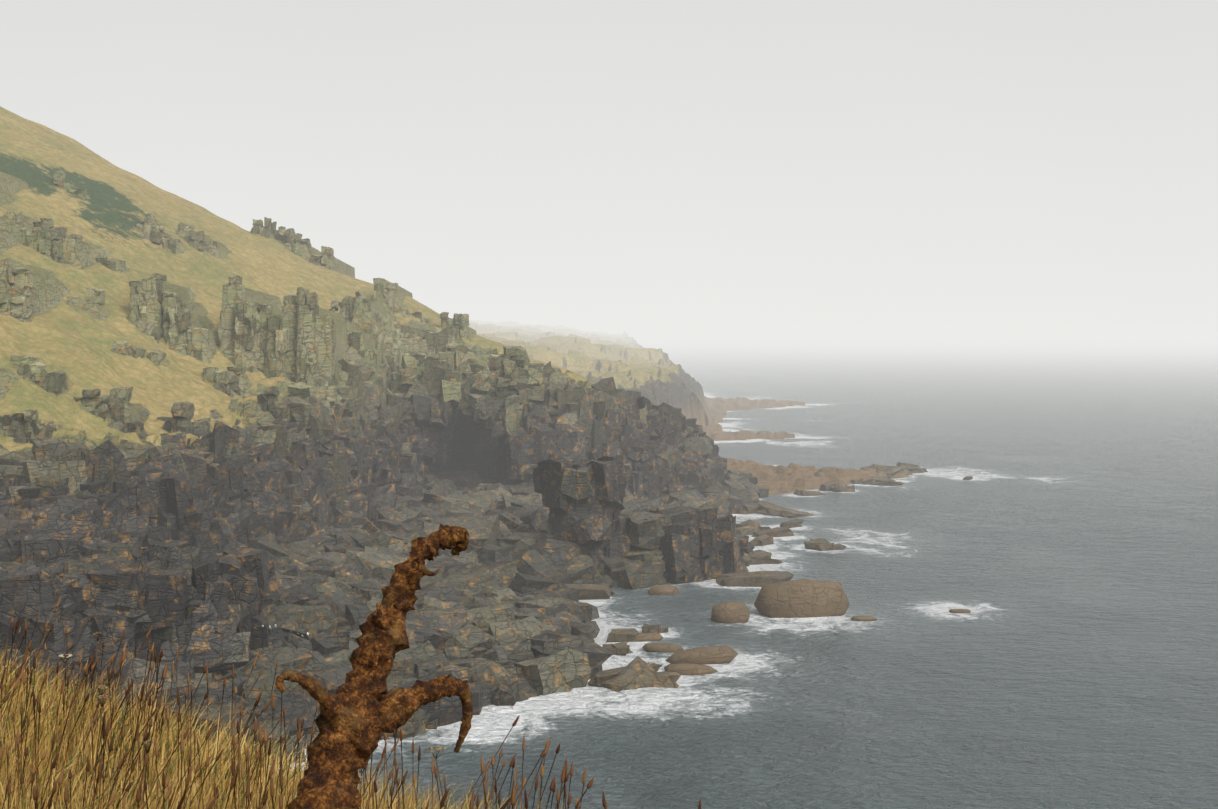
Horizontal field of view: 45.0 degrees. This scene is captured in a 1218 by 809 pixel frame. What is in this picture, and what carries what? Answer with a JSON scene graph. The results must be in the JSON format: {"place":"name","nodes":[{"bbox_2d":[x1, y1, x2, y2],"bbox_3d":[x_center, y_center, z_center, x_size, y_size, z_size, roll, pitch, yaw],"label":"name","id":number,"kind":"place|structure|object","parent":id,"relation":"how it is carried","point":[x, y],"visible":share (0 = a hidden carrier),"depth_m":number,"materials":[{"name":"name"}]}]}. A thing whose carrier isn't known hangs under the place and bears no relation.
{"place":"outdoors","nodes":[
{"label":"outdoors","id":0,"kind":"place"},
{"bbox_2d":[275,523,472,808],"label":"dead branch","id":1,"kind":"object","parent":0,"point":[362,709],"visible":1,"depth_m":1.85,"materials":[{"name":"brown wood"}]},
{"bbox_2d":[0,106,908,761],"bbox_3d":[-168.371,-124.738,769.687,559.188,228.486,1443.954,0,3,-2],"label":"headland","id":2,"kind":"structure","parent":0,"point":[56,332],"depth_m":203.83,"materials":[{"name":"green plant"}]},
{"bbox_2d":[0,313,748,690],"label":"cliff","id":3,"kind":"structure","parent":2,"relation":"attached to","point":[328,447],"depth_m":167.78,"materials":[{"name":"grey stone"}]},
{"bbox_2d":[0,171,498,472],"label":"rock outcrops","id":4,"kind":"object","parent":3,"relation":"on","point":[55,383],"visible":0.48,"depth_m":192.57,"materials":[{"name":"grey stone"}]},
{"bbox_2d":[30,434,768,763],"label":"beach boulders","id":5,"kind":"object","parent":2,"relation":"on","point":[455,613],"depth_m":138.82,"materials":[{"name":"grey stone"}]},
{"bbox_2d":[262,573,348,636],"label":"seabirds","id":6,"kind":"object","parent":5,"relation":"on","point":[291,631],"visible":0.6,"depth_m":122.82,"materials":[{"name":"white"}]},
{"bbox_2d":[564,462,972,691],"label":"shore rocks","id":7,"kind":"object","parent":2,"relation":"on","point":[637,672],"visible":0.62,"depth_m":166.54,"materials":[{"name":"brown stone"}]},
{"bbox_2d":[0,0,1217,322],"label":"sky","id":8,"kind":"structure","parent":0,"point":[521,161],"materials":[{"name":"white"}]},
{"bbox_2d":[245,323,1217,808],"bbox_3d":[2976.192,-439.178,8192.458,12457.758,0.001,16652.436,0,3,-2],"label":"sea water","id":9,"kind":"structure","parent":0,"point":[1063,545],"depth_m":153.29,"materials":[{"name":"grey liquid"}]},
{"bbox_2d":[632,492,970,674],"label":"sea boulders","id":10,"kind":"object","parent":9,"relation":"in","point":[803,598],"visible":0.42,"depth_m":148.47,"materials":[{"name":"brown stone"}]},
{"bbox_3d":[-6.356,15.632,12.730,40.000,31.332,36.000,0,3,-2],"label":"cliff top","id":11,"kind":"object","parent":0,"visible":0},
{"bbox_2d":[58,632,445,808],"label":"dried plant stalks","id":12,"kind":"object","parent":11,"relation":"on","point":[100,697],"visible":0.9,"depth_m":5.39,"materials":[{"name":"plant"}]},
{"bbox_2d":[0,640,573,808],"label":"grass blades","id":13,"kind":"object","parent":11,"relation":"on","point":[46,735],"visible":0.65,"depth_m":5.89,"materials":[{"name":"yellow plant"}]},
{"bbox_2d":[0,597,700,808],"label":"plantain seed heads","id":14,"kind":"object","parent":11,"relation":"on","point":[142,699],"visible":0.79,"depth_m":5.21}
]}

